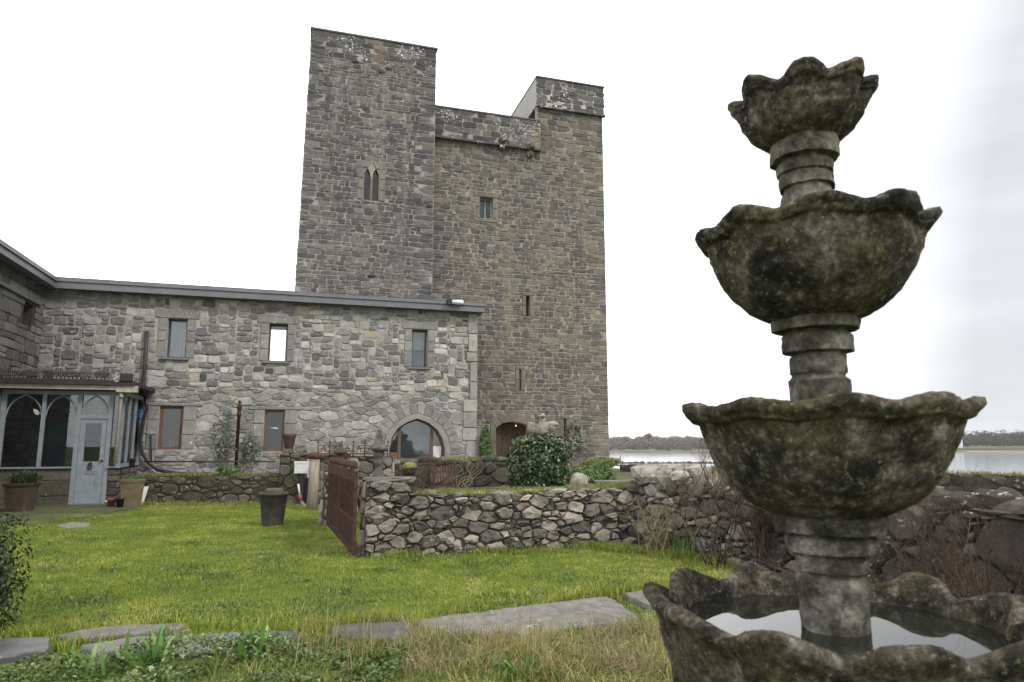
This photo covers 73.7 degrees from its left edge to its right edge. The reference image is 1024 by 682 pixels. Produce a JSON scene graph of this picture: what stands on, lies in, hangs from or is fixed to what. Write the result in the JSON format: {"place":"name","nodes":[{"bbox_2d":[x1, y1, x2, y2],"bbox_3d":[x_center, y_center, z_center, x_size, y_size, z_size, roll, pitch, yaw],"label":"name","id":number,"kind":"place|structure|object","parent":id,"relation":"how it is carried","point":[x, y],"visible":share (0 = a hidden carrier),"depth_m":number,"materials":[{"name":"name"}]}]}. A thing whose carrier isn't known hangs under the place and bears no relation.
{"place":"outdoors","nodes":[
{"label":"outdoors","id":0,"kind":"place"},
{"bbox_2d":[0,504,141,527],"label":"path","id":1,"kind":"structure","parent":0,"point":[51,511],"depth_m":14.36,"materials":[{"name":"soil"}]},
{"bbox_2d":[2,466,52,511],"bbox_3d":[-10.594,3.173,14.693,1.291,0.983,1.392,0,-9,0],"label":"clay planter","id":2,"kind":"object","parent":1,"relation":"on","point":[21,488],"visible":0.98,"depth_m":14.59,"materials":[{"name":"ceramic"}]},
{"bbox_2d":[107,498,115,506],"bbox_3d":[-9.239,3.730,15.737,0.187,0.190,0.182,0,-9,0],"label":"flower pot","id":3,"kind":"object","parent":1,"relation":"on","point":[111,502],"visible":0.94,"depth_m":15.68,"materials":[{"name":"red plastic"}]},
{"bbox_2d":[116,497,124,506],"bbox_3d":[-8.943,3.687,15.584,0.198,0.230,0.193,0,-9,0],"label":"flower pot","id":4,"kind":"object","parent":1,"relation":"on","point":[119,501],"visible":1,"depth_m":15.52,"materials":[{"name":"black plastic"}]},
{"bbox_2d":[119,476,146,506],"bbox_3d":[-8.796,3.463,15.796,0.503,0.735,0.483,0,-9,0],"label":"tapered planter","id":5,"kind":"object","parent":1,"relation":"on","point":[131,490],"visible":1,"depth_m":15.61,"materials":[{"name":"ceramic"}]},
{"bbox_2d":[0,502,789,681],"bbox_3d":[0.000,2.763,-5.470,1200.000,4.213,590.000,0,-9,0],"label":"ground","id":6,"kind":"structure","parent":0,"point":[280,589],"depth_m":7.53,"materials":[{"name":"plant"}]},
{"bbox_2d":[0,507,40,630],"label":"hedge","id":7,"kind":"object","parent":6,"relation":"on","point":[5,583],"visible":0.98,"depth_m":5.28,"materials":[{"name":"green plant"}]},
{"bbox_2d":[0,637,50,663],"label":"flagstone","id":8,"kind":"object","parent":6,"relation":"on","point":[13,649],"visible":0.66,"depth_m":4.73,"materials":[{"name":"stone"}]},
{"bbox_2d":[0,239,56,466],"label":"dark stone wing","id":9,"kind":"structure","parent":6,"relation":"on","point":[24,279],"depth_m":16.97,"materials":[{"name":"stone"}]},
{"bbox_2d":[58,522,90,527],"bbox_3d":[-7.847,3.321,12.240,1.029,0.062,0.537,-7,-11,40],"label":"flagstone","id":10,"kind":"object","parent":6,"relation":"on","point":[73,524],"visible":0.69,"depth_m":12.23,"materials":[{"name":"stone"}]},
{"bbox_2d":[0,369,154,505],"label":"glazed porch","id":11,"kind":"object","parent":6,"relation":"on","point":[79,481],"visible":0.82,"depth_m":16.45,"materials":[{"name":"wood"}]},
{"bbox_2d":[42,423,74,465],"bbox_3d":[-11.410,2.621,17.305,0.750,1.050,0.030,3,-9,-17],"label":"window","id":12,"kind":"structure","parent":11,"relation":"hanging from","point":[59,444],"depth_m":17.27,"materials":[{"name":"glass"}]},
{"bbox_2d":[73,419,107,503],"bbox_3d":[-10.177,2.896,16.489,0.573,2.003,0.105,3,-9,-17],"label":"door","id":13,"kind":"structure","parent":11,"relation":"in","point":[89,475],"depth_m":16.45,"materials":[{"name":"grey paint"}]},
{"bbox_2d":[114,372,132,381],"bbox_3d":[-9.492,0.885,16.659,0.421,0.242,0.120,3,-9,-17],"label":"floodlight","id":14,"kind":"object","parent":11,"relation":"attached to","point":[126,377],"visible":1,"depth_m":16.62,"materials":[{"name":"black plastic"}]},
{"bbox_2d":[128,458,135,465],"bbox_3d":[-9.296,2.961,16.703,0.170,0.200,0.170,3,-9,-17],"label":"ledge pot","id":15,"kind":"object","parent":11,"relation":"on","point":[132,461],"visible":1,"depth_m":16.65,"materials":[{"name":"plastic"}]},
{"bbox_2d":[53,641,111,681],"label":"daffodil clump","id":16,"kind":"object","parent":6,"relation":"on","point":[101,660],"visible":0.66,"depth_m":4.24,"materials":[{"name":"plant"}]},
{"bbox_2d":[54,623,186,645],"bbox_3d":[-2.954,2.241,5.170,0.888,0.100,0.350,4,-9,-24],"label":"flagstone","id":17,"kind":"object","parent":6,"relation":"on","point":[136,630],"visible":0.5,"depth_m":5.14,"materials":[{"name":"stone"}]},
{"bbox_2d":[80,635,192,658],"bbox_3d":[-2.671,2.193,4.849,0.728,0.100,0.338,2,-9,-16],"label":"flagstone","id":18,"kind":"object","parent":6,"relation":"on","point":[108,647],"visible":0.29,"depth_m":4.78,"materials":[{"name":"stone"}]},
{"bbox_2d":[99,624,177,673],"bbox_3d":[-2.410,1.985,4.411,0.590,0.292,0.305,0,-9,0],"label":"daffodil clump","id":19,"kind":"object","parent":6,"relation":"on","point":[155,649],"visible":0.7,"depth_m":4.40,"materials":[{"name":"plant"}]},
{"bbox_2d":[141,486,148,501],"bbox_3d":[-8.859,3.711,16.388,0.150,0.420,0.190,0,-9,0],"label":"white board","id":20,"kind":"object","parent":6,"relation":"on","point":[145,490],"visible":0.5,"depth_m":16.42,"materials":[{"name":"plastic"}]},
{"bbox_2d":[0,629,408,681],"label":"weeds","id":21,"kind":"object","parent":6,"relation":"on","point":[151,671],"visible":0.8,"depth_m":4.28,"materials":[{"name":"plant"}]},
{"bbox_2d":[141,471,278,502],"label":"retaining wall","id":22,"kind":"structure","parent":6,"relation":"on","point":[215,486],"depth_m":16.95,"materials":[{"name":"stone"}]},
{"bbox_2d":[213,464,243,474],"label":"ledge plant","id":23,"kind":"object","parent":22,"relation":"on","point":[221,468],"visible":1,"depth_m":17.06,"materials":[{"name":"green plant"}]},
{"bbox_2d":[174,631,297,658],"bbox_3d":[-2.010,2.227,5.005,0.859,0.080,0.512,4,-10,-27],"label":"flagstone","id":24,"kind":"object","parent":6,"relation":"on","point":[234,635],"visible":0.23,"depth_m":5.00,"materials":[{"name":"stone"}]},
{"bbox_2d":[232,622,273,666],"bbox_3d":[-1.724,2.014,4.592,0.300,0.289,0.499,4,-10,-27],"label":"daffodil clump","id":25,"kind":"object","parent":6,"relation":"on","point":[241,648],"visible":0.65,"depth_m":4.54,"materials":[{"name":"plant"}]},
{"bbox_2d":[27,277,485,477],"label":"stone wing","id":26,"kind":"structure","parent":6,"relation":"on","point":[346,372],"depth_m":19.87,"materials":[{"name":"stone"}]},
{"bbox_2d":[139,409,144,417],"bbox_3d":[-10.201,1.991,18.716,0.245,0.244,0.140,3,-9,-17],"label":"meter box","id":27,"kind":"object","parent":26,"relation":"attached to","point":[141,413],"visible":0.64,"depth_m":18.68,"materials":[{"name":"blue plastic"}]},
{"bbox_2d":[140,331,148,408],"bbox_3d":[-10.188,0.815,18.907,0.139,2.210,0.108,3,-9,-17],"label":"drainpipe","id":28,"kind":"object","parent":26,"relation":"attached to","point":[145,355],"visible":0.86,"depth_m":18.90,"materials":[{"name":"black metal"}]},
{"bbox_2d":[157,406,183,448],"bbox_3d":[-9.521,2.422,19.056,0.597,1.195,0.070,3,-9,-17],"label":"window","id":29,"kind":"structure","parent":26,"relation":"in","point":[162,408],"depth_m":19.02,"materials":[{"name":"brown wood"}]},
{"bbox_2d":[160,320,188,359],"bbox_3d":[-9.536,-0.040,19.415,0.733,1.174,0.360,3,-9,-17],"label":"window","id":30,"kind":"structure","parent":26,"relation":"in","point":[169,337],"depth_m":19.46,"materials":[{"name":"grey glass"}]},
{"bbox_2d":[139,392,210,473],"bbox_3d":[-9.258,2.553,18.869,1.883,2.303,0.090,3,-9,-17],"label":"black hose","id":31,"kind":"object","parent":26,"relation":"attached to","point":[150,464],"visible":0.8,"depth_m":18.61,"materials":[{"name":"plastic"}]},
{"bbox_2d":[169,322,186,356],"bbox_3d":[-9.597,-0.033,19.665,0.543,1.114,0.010,3,-9,-17],"label":"window pane","id":32,"kind":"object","parent":26,"relation":"hanging from","point":[178,339],"visible":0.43,"depth_m":19.66,"materials":[{"name":"glass"}]},
{"bbox_2d":[144,435,274,461],"bbox_3d":[-8.335,3.000,19.020,3.339,0.765,0.341,3,-9,-17],"label":"iron rail","id":33,"kind":"object","parent":26,"relation":"attached to","point":[192,461],"visible":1,"depth_m":18.72,"materials":[{"name":"metal"}]},
{"bbox_2d":[210,412,236,465],"bbox_3d":[-8.058,2.808,19.128,0.811,1.620,0.382,0,-9,0],"label":"wall creeper","id":34,"kind":"object","parent":26,"relation":"attached to","point":[222,452],"depth_m":19.09,"materials":[{"name":"green plant"}]},
{"bbox_2d":[225,409,230,414],"bbox_3d":[-8.077,2.021,19.416,0.162,0.145,0.060,3,-9,-17],"label":"vent box","id":35,"kind":"object","parent":26,"relation":"attached to","point":[227,411],"visible":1,"depth_m":19.39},
{"bbox_2d":[240,434,266,468],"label":"wall creeper","id":36,"kind":"object","parent":26,"relation":"attached to","point":[251,451],"depth_m":19.30,"materials":[{"name":"green plant"}]},
{"bbox_2d":[266,416,281,448],"bbox_3d":[-6.956,2.714,19.968,0.448,1.011,0.010,3,-9,-17],"label":"window pane","id":37,"kind":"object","parent":26,"relation":"hanging from","point":[273,439],"visible":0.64,"depth_m":19.97,"materials":[{"name":"glass"}]},
{"bbox_2d":[263,410,284,450],"bbox_3d":[-6.908,2.603,19.830,0.548,1.190,0.070,3,-9,-17],"label":"window","id":38,"kind":"structure","parent":26,"relation":"in","point":[266,411],"depth_m":19.80,"materials":[{"name":"brown wood"}]},
{"bbox_2d":[263,325,289,363],"bbox_3d":[-6.942,0.089,20.191,0.748,1.181,0.360,3,-9,-17],"label":"window","id":39,"kind":"structure","parent":26,"relation":"in","point":[279,362],"depth_m":20.26,"materials":[{"name":"white glass"}]},
{"bbox_2d":[390,421,435,457],"bbox_3d":[-3.190,3.275,21.841,1.521,1.900,0.030,3,-9,-17],"label":"arched window","id":40,"kind":"structure","parent":26,"relation":"on","point":[414,433],"depth_m":21.87,"materials":[{"name":"grey glass"}]},
{"bbox_2d":[389,419,443,464],"bbox_3d":[-2.864,3.072,20.873,1.971,1.404,0.550,3,-9,-17],"label":"arched window","id":41,"kind":"structure","parent":26,"relation":"in","point":[397,454],"depth_m":20.96,"materials":[{"name":"brown wood"}]},
{"bbox_2d":[414,445,420,454],"bbox_3d":[-2.931,3.382,21.176,0.180,0.320,0.030,3,-9,-17],"label":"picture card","id":42,"kind":"object","parent":26,"relation":"in","point":[417,449],"visible":1,"depth_m":21.16,"materials":[{"name":"grey paper"}]},
{"bbox_2d":[412,350,423,366],"bbox_3d":[-3.014,0.526,21.695,0.526,0.714,0.010,3,-9,-17],"label":"curtain","id":43,"kind":"object","parent":26,"relation":"hanging from","point":[417,358],"visible":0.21,"depth_m":21.69,"materials":[{"name":"fabric"}]},
{"bbox_2d":[412,332,424,350],"bbox_3d":[-2.985,-0.006,21.678,0.526,0.619,0.010,3,-9,-17],"label":"roller blind","id":44,"kind":"object","parent":26,"relation":"attached to","point":[418,340],"visible":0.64,"depth_m":21.67,"materials":[{"name":"fabric"}]},
{"bbox_2d":[407,330,430,368],"bbox_3d":[-2.927,0.271,21.395,0.715,1.251,0.360,3,-9,-17],"label":"window","id":45,"kind":"structure","parent":26,"relation":"in","point":[412,367],"depth_m":21.52,"materials":[{"name":"grey glass"}]},
{"bbox_2d":[433,446,440,457],"bbox_3d":[-2.324,3.455,21.150,0.240,0.390,0.010,3,-9,-17],"label":"notice board","id":46,"kind":"object","parent":26,"relation":"attached to","point":[438,449],"visible":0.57,"depth_m":21.15,"materials":[{"name":"paper"}]},
{"bbox_2d":[447,299,463,304],"bbox_3d":[-1.772,-1.217,21.455,0.520,0.160,0.200,3,-9,-17],"label":"bulkhead lamp","id":47,"kind":"object","parent":26,"relation":"attached to","point":[456,302],"visible":1,"depth_m":21.38,"materials":[{"name":"white plastic"}]},
{"bbox_2d":[259,488,288,526],"bbox_3d":[-4.279,2.965,12.222,0.518,0.660,0.511,0,-9,0],"label":"stone pot","id":48,"kind":"object","parent":6,"relation":"on","point":[273,503],"visible":0.99,"depth_m":12.05,"materials":[{"name":"stone"}]},
{"bbox_2d":[278,449,307,502],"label":"stone pier","id":49,"kind":"structure","parent":6,"relation":"on","point":[289,478],"depth_m":16.80,"materials":[{"name":"stone"}]},
{"bbox_2d":[283,434,295,448],"bbox_3d":[-5.726,2.629,17.553,0.340,0.477,0.336,0,-9,0],"label":"clay urn","id":50,"kind":"object","parent":49,"relation":"on","point":[289,440],"visible":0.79,"depth_m":17.45,"materials":[{"name":"ceramic"}]},
{"bbox_2d":[297,484,305,505],"bbox_3d":[-4.918,3.667,16.034,0.278,0.612,0.117,0,-9,0],"label":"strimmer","id":51,"kind":"object","parent":6,"relation":"on","point":[301,499],"visible":0.82,"depth_m":15.99,"materials":[{"name":"white plastic"}]},
{"bbox_2d":[294,461,309,503],"bbox_3d":[-5.111,3.462,16.585,0.360,1.072,0.170,0,-9,0],"label":"white box","id":52,"kind":"object","parent":6,"relation":"on","point":[301,468],"visible":0.74,"depth_m":16.57,"materials":[{"name":"plastic"}]},
{"bbox_2d":[303,478,308,502],"bbox_3d":[-5.056,3.767,17.030,0.400,0.700,0.200,0,-9,0],"label":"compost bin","id":53,"kind":"object","parent":6,"relation":"on","point":[306,480],"depth_m":16.94,"materials":[{"name":"black plastic"}]},
{"bbox_2d":[306,452,321,509],"bbox_3d":[-4.429,3.162,15.201,0.326,1.361,0.322,5,-10,-28],"label":"wooden post","id":54,"kind":"object","parent":6,"relation":"on","point":[313,482],"visible":0.92,"depth_m":15.13,"materials":[{"name":"grey wood"}]},
{"bbox_2d":[318,469,358,525],"bbox_3d":[-3.153,2.885,12.437,0.706,1.084,0.522,3,-9,-18],"label":"wall stub","id":55,"kind":"object","parent":6,"relation":"on","point":[322,511],"depth_m":12.20,"materials":[{"name":"stone"}]},
{"bbox_2d":[21,519,656,629],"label":"clover patches","id":56,"kind":"object","parent":6,"relation":"on","point":[493,605],"visible":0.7,"depth_m":7.20,"materials":[{"name":"plant"}]},
{"bbox_2d":[318,456,393,504],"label":"terrace wall","id":57,"kind":"structure","parent":6,"relation":"on","point":[366,468],"depth_m":16.51,"materials":[{"name":"stone"}]},
{"bbox_2d":[317,440,388,457],"bbox_3d":[-3.836,2.605,16.510,1.702,0.420,0.249,2,-9,-10],"label":"iron cresting","id":58,"kind":"object","parent":57,"relation":"on","point":[347,454],"visible":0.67,"depth_m":16.41,"materials":[{"name":"metal"}]},
{"bbox_2d":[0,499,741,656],"bbox_3d":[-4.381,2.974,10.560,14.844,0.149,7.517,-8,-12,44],"label":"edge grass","id":59,"kind":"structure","parent":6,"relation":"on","point":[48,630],"depth_m":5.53,"materials":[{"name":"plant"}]},
{"bbox_2d":[330,622,413,644],"bbox_3d":[-1.064,2.248,5.181,0.651,0.090,0.538,1,-9,-6],"label":"flagstone","id":60,"kind":"object","parent":6,"relation":"on","point":[364,625],"visible":0.32,"depth_m":5.23,"materials":[{"name":"stone"}]},
{"bbox_2d":[295,26,609,467],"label":"castle tower","id":61,"kind":"structure","parent":6,"relation":"on","point":[410,188],"depth_m":24.34,"materials":[{"name":"stone"}]},
{"bbox_2d":[496,422,524,456],"bbox_3d":[-0.115,3.825,24.218,1.194,1.891,0.100,3,-9,-17],"label":"door","id":62,"kind":"structure","parent":61,"relation":"in","point":[512,432],"depth_m":24.24,"materials":[{"name":"brown wood"}]},
{"bbox_2d":[562,418,582,461],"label":"wall creeper","id":63,"kind":"object","parent":61,"relation":"attached to","point":[577,449],"depth_m":22.94,"materials":[{"name":"green plant"}]},
{"bbox_2d":[260,580,645,676],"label":"dead stalks","id":64,"kind":"object","parent":6,"relation":"on","point":[359,632],"visible":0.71,"depth_m":4.59,"materials":[{"name":"plant"}]},
{"bbox_2d":[356,476,640,557],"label":"garden wall","id":65,"kind":"structure","parent":6,"relation":"on","point":[402,512],"depth_m":9.31,"materials":[{"name":"stone"}]},
{"bbox_2d":[326,457,357,554],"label":"rusty gate","id":66,"kind":"structure","parent":65,"relation":"attached to","point":[341,516],"depth_m":9.87,"materials":[{"name":"metal"}]},
{"bbox_2d":[370,428,387,476],"bbox_3d":[-1.804,1.557,9.275,0.246,0.741,0.251,0,-9,0],"label":"stone finial","id":67,"kind":"object","parent":65,"relation":"on","point":[379,447],"visible":0.88,"depth_m":9.22,"materials":[{"name":"stone"}]},
{"bbox_2d":[480,652,531,681],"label":"daffodil clump","id":68,"kind":"object","parent":6,"relation":"on","point":[513,671],"visible":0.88,"depth_m":4.20,"materials":[{"name":"plant"}]},
{"bbox_2d":[415,596,637,637],"bbox_3d":[0.238,2.319,5.613,1.933,0.078,0.913,4,-10,-26],"label":"flagstone","id":69,"kind":"object","parent":6,"relation":"on","point":[570,610],"visible":0.47,"depth_m":5.67,"materials":[{"name":"stone"}]},
{"bbox_2d":[624,590,652,610],"bbox_3d":[1.342,2.403,6.247,0.566,0.100,0.703,7,-11,-40],"label":"flagstone","id":70,"kind":"object","parent":6,"relation":"on","point":[635,597],"visible":0.31,"depth_m":6.27,"materials":[{"name":"stone"}]},
{"bbox_2d":[622,488,718,556],"bbox_3d":[1.975,2.374,9.039,1.210,0.932,1.245,0,-9,0],"label":"bare shrub","id":71,"kind":"object","parent":6,"relation":"on","point":[658,539],"visible":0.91,"depth_m":8.99,"materials":[{"name":"plant"}]},
{"bbox_2d":[667,530,697,552],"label":"daffodil clump","id":72,"kind":"object","parent":6,"relation":"on","point":[681,546],"visible":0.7,"depth_m":8.91,"materials":[{"name":"plant"}]},
{"bbox_2d":[637,434,758,567],"bbox_3d":[2.534,1.744,8.175,1.431,1.923,2.011,3,-9,-21],"label":"bare shrub","id":73,"kind":"object","parent":6,"relation":"on","point":[717,516],"visible":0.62,"depth_m":8.20,"materials":[{"name":"plant"}]},
{"bbox_2d":[697,475,776,571],"bbox_3d":[2.942,1.893,8.062,1.217,1.594,1.175,1,-9,-8],"label":"bare shrub","id":74,"kind":"object","parent":6,"relation":"on","point":[758,527],"visible":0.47,"depth_m":7.90,"materials":[{"name":"plant"}]},
{"bbox_2d":[619,462,1023,495],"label":"sea wall","id":75,"kind":"structure","parent":6,"relation":"on","point":[1013,482],"depth_m":14.44,"materials":[{"name":"stone"}]},
{"bbox_2d":[629,464,1023,597],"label":"drystone wall","id":76,"kind":"structure","parent":6,"relation":"on","point":[662,475],"depth_m":6.38,"materials":[{"name":"stone"}]},
{"bbox_2d":[642,56,1023,681],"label":"fountain","id":77,"kind":"object","parent":6,"relation":"on","point":[828,468],"visible":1,"depth_m":2.11,"materials":[{"name":"stone"}]},
{"bbox_2d":[676,443,1023,597],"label":"bare shrub","id":78,"kind":"object","parent":6,"relation":"on","point":[949,561],"visible":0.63,"depth_m":4.25,"materials":[{"name":"plant"}]},
{"bbox_2d":[868,516,1023,597],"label":"bare shrub","id":79,"kind":"object","parent":6,"relation":"on","point":[906,570],"visible":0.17,"depth_m":4.35,"materials":[{"name":"plant"}]},
{"bbox_2d":[872,519,1023,597],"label":"bare shrub","id":80,"kind":"object","parent":6,"relation":"on","point":[993,590],"visible":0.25,"depth_m":4.50,"materials":[{"name":"plant"}]},
{"bbox_2d":[176,605,672,681],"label":"rough grass","id":81,"kind":"structure","parent":0,"point":[576,675],"depth_m":4.36,"materials":[{"name":"plant"}]},
{"bbox_2d":[253,467,634,490],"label":"terrace","id":82,"kind":"structure","parent":0,"point":[623,475],"depth_m":17.27,"materials":[{"name":"plant"}]},
{"bbox_2d":[234,400,241,466],"bbox_3d":[-7.697,2.594,19.172,0.150,1.862,0.150,3,-9,-17],"label":"rusty post","id":83,"kind":"object","parent":82,"relation":"on","point":[239,413],"visible":0.96,"depth_m":19.15,"materials":[{"name":"metal"}]},
{"bbox_2d":[334,443,346,466],"bbox_3d":[-3.842,2.651,15.276,0.320,0.747,0.313,0,-9,0],"label":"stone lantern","id":84,"kind":"object","parent":82,"relation":"on","point":[340,451],"visible":0.57,"depth_m":15.22,"materials":[{"name":"stone"}]},
{"bbox_2d":[348,459,359,468],"bbox_3d":[-3.729,3.014,16.044,0.290,0.497,0.132,0,-9,0],"label":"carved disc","id":85,"kind":"object","parent":82,"relation":"on","point":[357,462],"visible":0.21,"depth_m":16.02,"materials":[{"name":"stone"}]},
{"bbox_2d":[402,462,417,485],"bbox_3d":[-1.855,2.467,12.369,0.299,0.548,0.277,0,-9,0],"label":"bowl planter","id":86,"kind":"object","parent":82,"relation":"on","point":[407,467],"visible":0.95,"depth_m":12.30,"materials":[{"name":"brown ceramic"}]},
{"bbox_2d":[402,447,445,489],"bbox_3d":[-1.469,2.207,12.174,0.616,0.902,0.897,-5,-10,28],"label":"bare shrub","id":87,"kind":"object","parent":82,"relation":"on","point":[427,473],"visible":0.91,"depth_m":12.13,"materials":[{"name":"plant"}]},
{"bbox_2d":[430,461,456,489],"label":"gate","id":88,"kind":"structure","parent":82,"relation":"on","point":[440,472],"depth_m":11.97,"materials":[{"name":"metal"}]},
{"bbox_2d":[394,455,511,488],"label":"wall","id":89,"kind":"structure","parent":82,"relation":"on","point":[494,472],"depth_m":13.46,"materials":[{"name":"stone"}]},
{"bbox_2d":[451,460,489,487],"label":"creeper stems","id":90,"kind":"object","parent":89,"relation":"attached to","point":[467,479],"visible":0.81,"depth_m":13.35,"materials":[{"name":"plant"}]},
{"bbox_2d":[480,423,519,456],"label":"bare shrub","id":91,"kind":"object","parent":89,"relation":"on","point":[496,442],"visible":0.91,"depth_m":14.26,"materials":[{"name":"plant"}]},
{"bbox_2d":[477,424,491,456],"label":"shrub","id":92,"kind":"object","parent":82,"relation":"on","point":[484,450],"visible":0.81,"depth_m":21.26,"materials":[{"name":"green plant"}]},
{"bbox_2d":[437,483,568,490],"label":"garden grass","id":93,"kind":"structure","parent":82,"relation":"on","point":[493,489],"depth_m":10.45,"materials":[{"name":"green plant"}]},
{"bbox_2d":[504,433,571,487],"bbox_3d":[0.483,2.238,12.391,1.257,1.178,1.099,0,-9,0],"label":"ivy bush","id":94,"kind":"object","parent":82,"relation":"on","point":[533,460],"visible":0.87,"depth_m":12.04,"materials":[{"name":"green plant"}]},
{"bbox_2d":[527,413,558,435],"bbox_3d":[0.567,1.589,12.507,0.587,0.520,0.269,0,-9,0],"label":"eagle statue","id":95,"kind":"object","parent":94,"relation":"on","point":[542,426],"visible":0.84,"depth_m":12.48,"materials":[{"name":"stone"}]},
{"bbox_2d":[533,432,554,441],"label":"ivy tuft","id":96,"kind":"object","parent":94,"relation":"on","point":[547,434],"visible":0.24,"depth_m":12.36,"materials":[{"name":"green plant"}]},
{"bbox_2d":[570,472,587,485],"bbox_3d":[1.154,2.467,11.759,0.315,0.402,0.320,0,-9,0],"label":"boulder","id":97,"kind":"object","parent":82,"relation":"on","point":[576,477],"visible":0.47,"depth_m":11.66,"materials":[{"name":"stone"}]},
{"bbox_2d":[566,464,606,483],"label":"green shrub","id":98,"kind":"object","parent":82,"relation":"on","point":[591,474],"visible":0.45,"depth_m":14.56,"materials":[{"name":"green plant"}]},
{"bbox_2d":[579,457,623,469],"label":"shrub","id":99,"kind":"object","parent":82,"relation":"on","point":[612,461],"visible":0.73,"depth_m":18.99,"materials":[{"name":"plant"}]},
{"bbox_2d":[587,461,616,479],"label":"green shrub","id":100,"kind":"object","parent":82,"relation":"on","point":[607,471],"visible":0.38,"depth_m":15.09,"materials":[{"name":"green plant"}]},
{"bbox_2d":[593,480,635,484],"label":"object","id":101,"kind":"object","parent":82,"relation":"on","point":[602,481],"visible":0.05,"depth_m":12.75,"materials":[{"name":"stone"}]},
{"bbox_2d":[0,0,1023,438],"label":"sky","id":102,"kind":"structure","parent":0,"point":[155,141],"materials":[{"name":"white"}]},
{"bbox_2d":[609,452,1023,473],"bbox_3d":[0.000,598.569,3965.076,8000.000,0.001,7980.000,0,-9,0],"label":"water","id":103,"kind":"structure","parent":0,"point":[1003,462],"depth_m":169.03,"materials":[{"name":"grey liquid"}]},
{"bbox_2d":[623,461,711,462],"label":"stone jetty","id":104,"kind":"object","parent":103,"relation":"in","point":[667,462],"visible":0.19,"depth_m":137.16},
{"bbox_2d":[609,445,1023,451],"bbox_3d":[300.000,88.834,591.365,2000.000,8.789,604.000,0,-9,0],"label":"hills","id":105,"kind":"structure","parent":0,"point":[981,448],"depth_m":332.14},
{"bbox_2d":[643,432,652,438],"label":"pine tree","id":106,"kind":"object","parent":105,"relation":"on","point":[648,434],"visible":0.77,"depth_m":415.24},
{"bbox_2d":[609,434,706,450],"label":"woodland","id":107,"kind":"object","parent":105,"relation":"on","point":[624,442],"visible":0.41,"depth_m":304.08,"materials":[{"name":"plant"}]},
{"bbox_2d":[962,429,1023,446],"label":"tree belt","id":108,"kind":"object","parent":105,"relation":"on","point":[998,439],"visible":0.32,"depth_m":321.15,"materials":[{"name":"grey plant"}]}
]}

